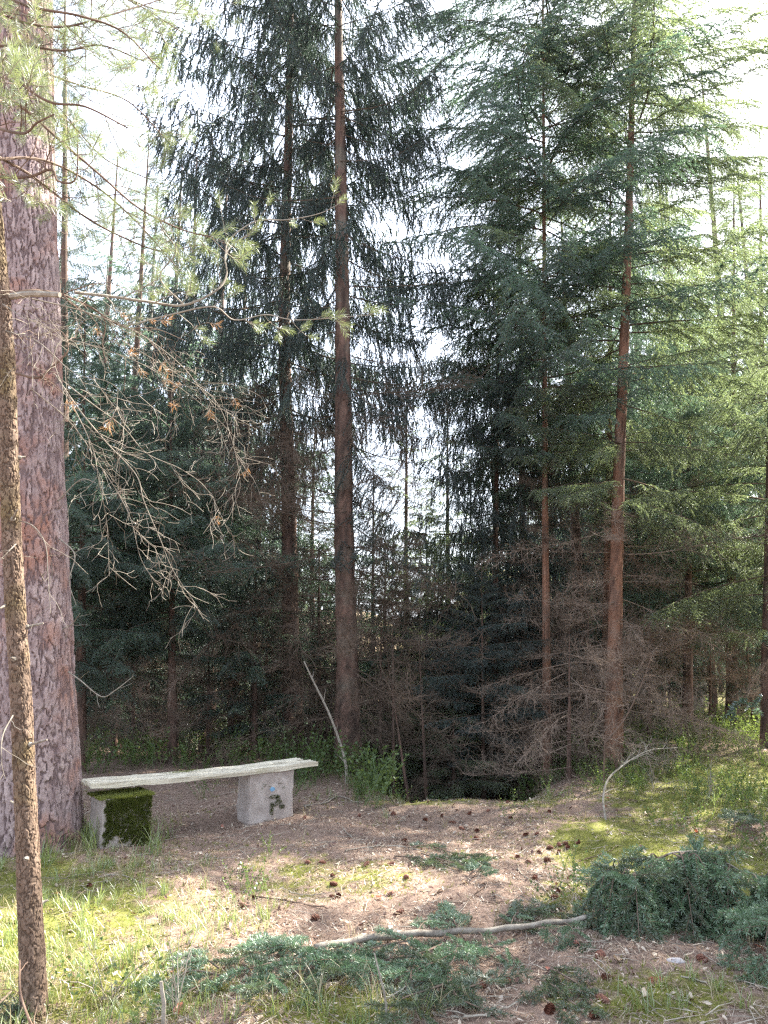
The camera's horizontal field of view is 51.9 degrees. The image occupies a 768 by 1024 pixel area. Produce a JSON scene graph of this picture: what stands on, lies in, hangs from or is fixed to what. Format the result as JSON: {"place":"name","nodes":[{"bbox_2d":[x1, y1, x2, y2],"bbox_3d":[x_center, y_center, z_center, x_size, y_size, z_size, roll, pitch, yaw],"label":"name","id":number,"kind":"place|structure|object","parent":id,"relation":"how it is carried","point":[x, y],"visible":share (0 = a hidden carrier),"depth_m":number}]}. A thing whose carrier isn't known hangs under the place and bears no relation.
{"place":"outdoors","nodes":[
{"label":"outdoors","id":0,"kind":"place"},
{"bbox_2d":[0,571,767,1023],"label":"ground","id":1,"kind":"structure","parent":0,"point":[322,829],"depth_m":5.10},
{"bbox_2d":[0,991,36,1023],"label":"fallen branch","id":2,"kind":"object","parent":1,"relation":"on","point":[16,1006],"visible":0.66,"depth_m":3.21},
{"bbox_2d":[1,960,36,1023],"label":"twig","id":3,"kind":"object","parent":1,"relation":"on","point":[24,1007],"visible":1,"depth_m":2.88},
{"bbox_2d":[0,0,131,857],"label":"pine tree","id":4,"kind":"object","parent":1,"relation":"on","point":[31,246],"visible":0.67,"depth_m":6.26},
{"bbox_2d":[53,0,140,648],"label":"spruce tree","id":5,"kind":"object","parent":1,"relation":"on","point":[64,256],"visible":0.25,"depth_m":14.52},
{"bbox_2d":[58,237,137,625],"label":"spruce tree","id":6,"kind":"object","parent":1,"relation":"on","point":[96,419],"visible":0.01,"depth_m":15.41},
{"bbox_2d":[58,200,143,522],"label":"spruce tree","id":7,"kind":"object","parent":1,"relation":"on","point":[83,447],"visible":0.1,"depth_m":9.77},
{"bbox_2d":[70,254,131,494],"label":"spruce tree","id":8,"kind":"object","parent":1,"relation":"on","point":[106,275],"visible":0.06,"depth_m":26.56},
{"bbox_2d":[47,940,156,1002],"bbox_3d":[-1.195,2.000,3.377,0.448,0.255,0.273,0,-10,0],"label":"bare shrub","id":9,"kind":"object","parent":1,"relation":"on","point":[112,990],"visible":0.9,"depth_m":3.37},
{"bbox_2d":[40,809,175,864],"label":"tall grass","id":10,"kind":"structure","parent":1,"relation":"on","point":[158,841],"depth_m":5.76},
{"bbox_2d":[75,592,145,744],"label":"spruce tree","id":11,"kind":"object","parent":1,"relation":"on","point":[101,692],"visible":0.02,"depth_m":11.98},
{"bbox_2d":[57,184,184,743],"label":"spruce tree","id":12,"kind":"object","parent":1,"relation":"on","point":[81,264],"visible":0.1,"depth_m":23.61},
{"bbox_2d":[74,549,187,754],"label":"spruce tree","id":13,"kind":"object","parent":1,"relation":"on","point":[94,699],"visible":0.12,"depth_m":10.76},
{"bbox_2d":[60,156,208,733],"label":"spruce tree","id":14,"kind":"object","parent":1,"relation":"on","point":[111,255],"visible":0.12,"depth_m":20.16},
{"bbox_2d":[69,188,205,740],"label":"spruce tree","id":15,"kind":"object","parent":1,"relation":"on","point":[135,267],"visible":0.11,"depth_m":22.05},
{"bbox_2d":[64,360,214,747],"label":"spruce tree","id":16,"kind":"object","parent":1,"relation":"on","point":[129,583],"visible":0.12,"depth_m":12.86},
{"bbox_2d":[97,550,197,743],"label":"spruce tree","id":17,"kind":"object","parent":1,"relation":"on","point":[149,672],"visible":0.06,"depth_m":12.39},
{"bbox_2d":[75,594,226,767],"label":"dead sapling","id":18,"kind":"object","parent":1,"relation":"on","point":[140,695],"visible":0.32,"depth_m":10.40},
{"bbox_2d":[60,270,242,771],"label":"spruce tree","id":19,"kind":"object","parent":1,"relation":"on","point":[82,666],"visible":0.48,"depth_m":9.79},
{"bbox_2d":[89,368,219,745],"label":"spruce tree","id":20,"kind":"object","parent":1,"relation":"on","point":[154,554],"visible":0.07,"depth_m":14.74},
{"bbox_2d":[159,981,165,1023],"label":"stalk","id":21,"kind":"object","parent":1,"relation":"on","point":[163,1009],"visible":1,"depth_m":3.07},
{"bbox_2d":[69,142,281,749],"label":"spruce tree","id":22,"kind":"object","parent":1,"relation":"on","point":[140,296],"visible":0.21,"depth_m":16.77},
{"bbox_2d":[128,947,222,1013],"bbox_3d":[-0.945,2.145,3.607,0.479,0.176,0.788,0,-10,0],"label":"fallen branch","id":23,"kind":"object","parent":1,"relation":"on","point":[198,964],"visible":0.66,"depth_m":3.54},
{"bbox_2d":[154,920,200,1014],"bbox_3d":[-0.887,1.933,3.370,0.144,0.371,0.338,0,-10,0],"label":"bare shrub","id":24,"kind":"object","parent":1,"relation":"on","point":[176,999],"visible":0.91,"depth_m":3.34},
{"bbox_2d":[69,168,315,750],"bbox_3d":[-4.920,-0.925,17.687,6.990,14.702,7.249,0,-10,0],"label":"spruce tree","id":25,"kind":"object","parent":1,"relation":"on","point":[158,310],"visible":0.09,"depth_m":17.37},
{"bbox_2d":[0,0,387,1023],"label":"pine tree","id":26,"kind":"object","parent":1,"relation":"on","point":[30,926],"visible":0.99,"depth_m":3.75},
{"bbox_2d":[67,322,324,766],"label":"spruce tree","id":27,"kind":"object","parent":1,"relation":"on","point":[192,627],"visible":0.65,"depth_m":10.08},
{"bbox_2d":[80,758,317,848],"bbox_3d":[-1.435,2.397,6.479,1.989,0.535,0.417,7,-12,-35],"label":"bench","id":28,"kind":"object","parent":1,"relation":"on","point":[264,790],"visible":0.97,"depth_m":6.30},
{"bbox_2d":[121,397,281,749],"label":"spruce tree","id":29,"kind":"object","parent":1,"relation":"on","point":[203,653],"visible":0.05,"depth_m":13.38},
{"bbox_2d":[70,160,334,749],"bbox_3d":[-5.227,-1.060,20.599,8.560,17.882,7.476,1,-10,-5],"label":"spruce tree","id":30,"kind":"object","parent":1,"relation":"on","point":[188,395],"visible":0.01,"depth_m":20.59},
{"bbox_2d":[178,584,245,743],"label":"spruce tree","id":31,"kind":"object","parent":1,"relation":"on","point":[198,689],"visible":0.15,"depth_m":12.16},
{"bbox_2d":[95,608,330,765],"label":"dead sapling","id":32,"kind":"object","parent":1,"relation":"on","point":[208,740],"visible":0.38,"depth_m":10.46},
{"bbox_2d":[72,173,367,738],"bbox_3d":[-4.082,-0.956,18.720,7.490,15.752,7.767,0,-10,-2],"label":"spruce tree","id":33,"kind":"object","parent":1,"relation":"on","point":[222,302],"visible":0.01,"depth_m":18.19},
{"bbox_2d":[139,349,320,744],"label":"spruce tree","id":34,"kind":"object","parent":1,"relation":"on","point":[230,623],"visible":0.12,"depth_m":11.80},
{"bbox_2d":[174,539,336,758],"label":"spruce tree","id":35,"kind":"object","parent":1,"relation":"on","point":[235,667],"visible":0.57,"depth_m":10.41},
{"bbox_2d":[177,417,334,746],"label":"spruce tree","id":36,"kind":"object","parent":1,"relation":"on","point":[312,537],"visible":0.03,"depth_m":14.54},
{"bbox_2d":[218,555,305,745],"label":"spruce tree","id":37,"kind":"object","parent":1,"relation":"on","point":[264,687],"visible":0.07,"depth_m":12.83},
{"bbox_2d":[166,211,366,749],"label":"spruce tree","id":38,"kind":"object","parent":1,"relation":"on","point":[331,480],"visible":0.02,"depth_m":24.30},
{"bbox_2d":[207,931,364,1011],"bbox_3d":[-0.433,2.052,3.583,0.722,0.234,1.029,0,-10,0],"label":"fallen branch","id":39,"kind":"object","parent":1,"relation":"on","point":[280,945],"visible":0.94,"depth_m":3.53},
{"bbox_2d":[108,0,481,780],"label":"spruce tree","id":40,"kind":"object","parent":1,"relation":"on","point":[220,168],"visible":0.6,"depth_m":11.22},
{"bbox_2d":[248,398,379,745],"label":"spruce tree","id":41,"kind":"object","parent":1,"relation":"on","point":[312,515],"visible":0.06,"depth_m":15.43},
{"bbox_2d":[276,553,367,748],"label":"spruce tree","id":42,"kind":"object","parent":1,"relation":"on","point":[316,624],"visible":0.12,"depth_m":12.61},
{"bbox_2d":[242,515,409,745],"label":"spruce tree","id":43,"kind":"object","parent":1,"relation":"on","point":[330,606],"visible":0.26,"depth_m":11.77},
{"bbox_2d":[304,661,347,783],"bbox_3d":[-0.649,2.338,8.752,0.509,1.343,0.221,0,-10,0],"label":"leaning pole","id":44,"kind":"object","parent":1,"relation":"on","point":[332,721],"visible":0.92,"depth_m":8.73},
{"bbox_2d":[244,721,408,808],"bbox_3d":[-0.666,2.712,8.382,1.816,0.878,2.248,0,-10,0],"label":"bilberry bush","id":45,"kind":"object","parent":1,"relation":"on","point":[371,761],"visible":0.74,"depth_m":8.58},
{"bbox_2d":[153,0,501,784],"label":"spruce tree","id":46,"kind":"object","parent":1,"relation":"on","point":[343,400],"visible":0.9,"depth_m":10.40},
{"bbox_2d":[273,471,422,744],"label":"spruce tree","id":47,"kind":"object","parent":1,"relation":"on","point":[372,585],"visible":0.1,"depth_m":14.87},
{"bbox_2d":[322,601,417,768],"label":"spruce tree","id":48,"kind":"object","parent":1,"relation":"on","point":[372,732],"visible":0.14,"depth_m":12.45},
{"bbox_2d":[272,579,474,801],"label":"dead sapling","id":49,"kind":"object","parent":1,"relation":"on","point":[364,653],"visible":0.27,"depth_m":10.59},
{"bbox_2d":[305,509,448,794],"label":"spruce tree","id":50,"kind":"object","parent":1,"relation":"on","point":[384,615],"visible":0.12,"depth_m":13.79},
{"bbox_2d":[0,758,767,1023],"bbox_3d":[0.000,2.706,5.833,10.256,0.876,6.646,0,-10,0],"label":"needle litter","id":51,"kind":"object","parent":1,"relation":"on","point":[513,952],"visible":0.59,"depth_m":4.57},
{"bbox_2d":[0,749,767,1023],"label":"grass","id":52,"kind":"structure","parent":1,"relation":"on","point":[118,1014],"depth_m":3.87},
{"bbox_2d":[0,753,767,1023],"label":"moss carpet","id":53,"kind":"object","parent":1,"relation":"on","point":[343,997],"visible":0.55,"depth_m":4.71},
{"bbox_2d":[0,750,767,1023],"bbox_3d":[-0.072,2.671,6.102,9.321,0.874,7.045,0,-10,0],"label":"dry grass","id":54,"kind":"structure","parent":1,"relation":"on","point":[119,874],"depth_m":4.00},
{"bbox_2d":[0,760,767,1023],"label":"twig litter","id":55,"kind":"object","parent":1,"relation":"on","point":[569,799],"visible":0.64,"depth_m":4.66},
{"bbox_2d":[0,745,767,1023],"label":"brown leaf litter","id":56,"kind":"object","parent":1,"relation":"on","point":[448,1012],"visible":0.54,"depth_m":4.96},
{"bbox_2d":[1,766,767,1023],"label":"leaf litter","id":57,"kind":"object","parent":1,"relation":"on","point":[281,1012],"visible":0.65,"depth_m":4.58},
{"bbox_2d":[374,953,405,1023],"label":"twig","id":58,"kind":"object","parent":1,"relation":"on","point":[384,994],"visible":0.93,"depth_m":3.06},
{"bbox_2d":[300,900,487,994],"bbox_3d":[0.055,2.151,3.880,0.882,0.280,1.162,0,-10,0],"label":"fallen branch","id":59,"kind":"object","parent":1,"relation":"on","point":[434,963],"visible":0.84,"depth_m":3.65},
{"bbox_2d":[358,601,433,802],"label":"dead sapling","id":60,"kind":"object","parent":1,"relation":"on","point":[393,733],"visible":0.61,"depth_m":9.52},
{"bbox_2d":[47,719,767,1023],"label":"bilberry shrubs","id":61,"kind":"object","parent":1,"relation":"on","point":[575,865],"visible":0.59,"depth_m":7.72},
{"bbox_2d":[374,657,441,802],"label":"dead sapling","id":62,"kind":"object","parent":1,"relation":"on","point":[405,776],"visible":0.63,"depth_m":9.02},
{"bbox_2d":[315,408,516,800],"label":"spruce tree","id":63,"kind":"object","parent":1,"relation":"on","point":[406,518],"visible":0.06,"depth_m":16.65},
{"bbox_2d":[360,644,487,800],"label":"spruce tree","id":64,"kind":"object","parent":1,"relation":"on","point":[409,771],"visible":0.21,"depth_m":10.88},
{"bbox_2d":[383,627,464,801],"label":"dead sapling","id":65,"kind":"object","parent":1,"relation":"on","point":[424,755],"visible":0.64,"depth_m":9.56},
{"bbox_2d":[81,692,767,802],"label":"undergrowth","id":66,"kind":"object","parent":1,"relation":"on","point":[131,746],"visible":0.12,"depth_m":9.94},
{"bbox_2d":[359,478,518,794],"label":"spruce tree","id":67,"kind":"object","parent":1,"relation":"on","point":[430,515],"visible":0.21,"depth_m":14.44},
{"bbox_2d":[394,840,499,872],"bbox_3d":[0.432,2.411,5.551,0.722,0.172,0.964,0,-10,0],"label":"fallen branch","id":68,"kind":"object","parent":1,"relation":"on","point":[453,863],"visible":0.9,"depth_m":5.38},
{"bbox_2d":[364,962,532,1023],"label":"fallen branch","id":69,"kind":"object","parent":1,"relation":"on","point":[469,980],"visible":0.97,"depth_m":3.27},
{"bbox_2d":[359,559,539,800],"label":"spruce tree","id":70,"kind":"object","parent":1,"relation":"on","point":[424,631],"visible":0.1,"depth_m":12.80},
{"bbox_2d":[378,408,566,800],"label":"spruce tree","id":71,"kind":"object","parent":1,"relation":"on","point":[442,531],"visible":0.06,"depth_m":16.12},
{"bbox_2d":[431,1001,516,1018],"bbox_3d":[0.378,2.045,3.244,0.379,0.039,0.218,0,-10,0],"label":"stick","id":72,"kind":"object","parent":1,"relation":"on","point":[475,1015],"visible":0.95,"depth_m":3.18},
{"bbox_2d":[387,701,561,802],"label":"spruce tree","id":73,"kind":"object","parent":1,"relation":"on","point":[454,790],"visible":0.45,"depth_m":9.78},
{"bbox_2d":[390,554,561,800],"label":"spruce tree","id":74,"kind":"object","parent":1,"relation":"on","point":[472,711],"visible":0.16,"depth_m":11.47},
{"bbox_2d":[463,859,499,877],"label":"fallen branch","id":75,"kind":"object","parent":1,"relation":"on","point":[473,866],"visible":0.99,"depth_m":5.00},
{"bbox_2d":[400,548,566,799],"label":"spruce tree","id":76,"kind":"object","parent":1,"relation":"on","point":[502,652],"visible":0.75,"depth_m":10.02},
{"bbox_2d":[363,138,612,800],"bbox_3d":[1.533,-0.591,11.520,3.666,11.021,3.038,0,-10,0],"label":"spruce tree","id":77,"kind":"object","parent":1,"relation":"on","point":[482,537],"visible":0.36,"depth_m":11.11},
{"bbox_2d":[376,407,600,800],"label":"spruce tree","id":78,"kind":"object","parent":1,"relation":"on","point":[593,642],"visible":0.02,"depth_m":14.35},
{"bbox_2d":[472,939,524,970],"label":"fallen branch","id":79,"kind":"object","parent":1,"relation":"on","point":[498,957],"visible":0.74,"depth_m":3.79},
{"bbox_2d":[432,84,605,800],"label":"spruce tree","id":80,"kind":"object","parent":1,"relation":"on","point":[540,533],"visible":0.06,"depth_m":12.83},
{"bbox_2d":[452,520,599,800],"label":"spruce tree","id":81,"kind":"object","parent":1,"relation":"on","point":[534,613],"visible":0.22,"depth_m":11.53},
{"bbox_2d":[496,897,577,934],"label":"fallen branch","id":82,"kind":"object","parent":1,"relation":"on","point":[539,910],"visible":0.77,"depth_m":4.29},
{"bbox_2d":[314,835,767,957],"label":"fallen branch","id":83,"kind":"object","parent":1,"relation":"on","point":[688,877],"depth_m":4.18},
{"bbox_2d":[349,0,762,787],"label":"spruce tree","id":84,"kind":"object","parent":1,"relation":"on","point":[507,166],"visible":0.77,"depth_m":10.49},
{"bbox_2d":[440,572,674,794],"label":"dead sapling","id":85,"kind":"object","parent":1,"relation":"on","point":[564,637],"visible":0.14,"depth_m":11.15},
{"bbox_2d":[421,216,712,747],"bbox_3d":[3.340,-0.852,14.399,4.837,11.571,5.539,-9,-13,43],"label":"spruce tree","id":86,"kind":"object","parent":1,"relation":"on","point":[578,531],"visible":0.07,"depth_m":13.85},
{"bbox_2d":[440,627,711,800],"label":"dead sapling","id":87,"kind":"object","parent":1,"relation":"on","point":[568,772],"visible":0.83,"depth_m":8.91},
{"bbox_2d":[503,446,652,754],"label":"spruce tree","id":88,"kind":"object","parent":1,"relation":"on","point":[571,589],"visible":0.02,"depth_m":16.39},
{"bbox_2d":[461,579,702,789],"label":"dead sapling","id":89,"kind":"object","parent":1,"relation":"on","point":[586,731],"visible":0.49,"depth_m":10.12},
{"bbox_2d":[517,964,646,1023],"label":"fallen branch","id":90,"kind":"object","parent":1,"relation":"on","point":[549,986],"depth_m":3.40},
{"bbox_2d":[444,0,767,772],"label":"spruce tree","id":91,"kind":"object","parent":1,"relation":"on","point":[618,450],"visible":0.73,"depth_m":10.33},
{"bbox_2d":[499,70,724,749],"bbox_3d":[3.254,-1.948,12.077,3.312,11.161,3.017,0,-10,0],"label":"spruce tree","id":92,"kind":"object","parent":1,"relation":"on","point":[606,563],"visible":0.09,"depth_m":11.60},
{"bbox_2d":[506,302,724,681],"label":"spruce tree","id":93,"kind":"object","parent":1,"relation":"on","point":[600,549],"visible":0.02,"depth_m":16.36},
{"bbox_2d":[602,656,651,783],"bbox_3d":[2.647,2.247,8.521,0.729,1.359,0.458,0,-10,0],"label":"leaning branch","id":94,"kind":"object","parent":1,"relation":"on","point":[605,742],"visible":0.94,"depth_m":8.38},
{"bbox_2d":[499,116,757,700],"bbox_3d":[8.531,-3.577,27.348,10.486,22.053,10.873,2,-10,-12],"label":"spruce tree","id":95,"kind":"object","parent":1,"relation":"on","point":[634,345],"visible":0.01,"depth_m":27.35},
{"bbox_2d":[501,231,761,738],"bbox_3d":[4.696,-0.626,14.723,5.035,10.519,4.398,0,-10,1],"label":"spruce tree","id":96,"kind":"object","parent":1,"relation":"on","point":[702,583],"visible":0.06,"depth_m":14.33},
{"bbox_2d":[589,547,677,736],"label":"spruce tree","id":97,"kind":"object","parent":1,"relation":"on","point":[636,664],"visible":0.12,"depth_m":12.49},
{"bbox_2d":[595,735,685,819],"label":"bare sapling","id":98,"kind":"object","parent":1,"relation":"on","point":[609,777],"visible":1,"depth_m":7.17},
{"bbox_2d":[530,594,767,757],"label":"dead sapling","id":99,"kind":"object","parent":1,"relation":"on","point":[649,650],"visible":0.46,"depth_m":10.29},
{"bbox_2d":[552,164,765,671],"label":"spruce tree","id":100,"kind":"object","parent":1,"relation":"on","point":[667,378],"visible":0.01,"depth_m":20.93},
{"bbox_2d":[571,305,767,739],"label":"spruce tree","id":101,"kind":"object","parent":1,"relation":"on","point":[666,479],"visible":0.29,"depth_m":11.78},
{"bbox_2d":[602,197,737,712],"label":"spruce tree","id":102,"kind":"object","parent":1,"relation":"on","point":[660,275],"visible":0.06,"depth_m":19.95},
{"bbox_2d":[633,581,716,738],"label":"spruce tree","id":103,"kind":"object","parent":1,"relation":"on","point":[670,684],"visible":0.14,"depth_m":13.16},
{"bbox_2d":[614,175,738,706],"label":"spruce tree","id":104,"kind":"object","parent":1,"relation":"on","point":[703,683],"visible":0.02,"depth_m":25.23},
{"bbox_2d":[589,134,767,727],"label":"spruce tree","id":105,"kind":"object","parent":1,"relation":"on","point":[740,308],"visible":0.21,"depth_m":14.43},
{"bbox_2d":[592,61,767,704],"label":"spruce tree","id":106,"kind":"object","parent":1,"relation":"on","point":[737,210],"visible":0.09,"depth_m":20.01},
{"bbox_2d":[599,246,767,747],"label":"spruce tree","id":107,"kind":"object","parent":1,"relation":"on","point":[756,428],"visible":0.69,"depth_m":10.55},
{"bbox_2d":[623,614,761,738],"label":"dead sapling","id":108,"kind":"object","parent":1,"relation":"on","point":[710,691],"visible":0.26,"depth_m":12.60},
{"bbox_2d":[647,318,764,712],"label":"spruce tree","id":109,"kind":"object","parent":1,"relation":"on","point":[715,700],"visible":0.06,"depth_m":16.55},
{"bbox_2d":[677,170,767,552],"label":"spruce tree","id":110,"kind":"object","parent":1,"relation":"on","point":[744,245],"visible":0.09,"depth_m":17.65},
{"bbox_2d":[695,98,767,716],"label":"spruce tree","id":111,"kind":"object","parent":1,"relation":"on","point":[764,198],"visible":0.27,"depth_m":18.30},
{"bbox_2d":[713,574,760,731],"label":"spruce tree","id":112,"kind":"object","parent":1,"relation":"on","point":[752,666],"visible":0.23,"depth_m":12.71},
{"bbox_2d":[717,807,763,831],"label":"fallen branch","id":113,"kind":"object","parent":1,"relation":"on","point":[739,816],"visible":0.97,"depth_m":6.18},
{"bbox_2d":[714,256,767,644],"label":"spruce tree","id":114,"kind":"object","parent":1,"relation":"on","point":[765,307],"visible":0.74,"depth_m":10.65},
{"bbox_2d":[714,390,767,700],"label":"spruce tree","id":115,"kind":"object","parent":1,"relation":"on","point":[757,410],"visible":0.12,"depth_m":14.01},
{"bbox_2d":[715,893,767,986],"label":"fallen branch","id":116,"kind":"object","parent":1,"relation":"on","point":[756,917],"visible":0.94,"depth_m":3.69},
{"bbox_2d":[722,694,763,721],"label":"spruce tree","id":117,"kind":"object","parent":1,"relation":"on","point":[732,708],"visible":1,"depth_m":7.99},
{"bbox_2d":[53,0,767,617],"label":"sky","id":118,"kind":"structure","parent":0,"point":[128,108]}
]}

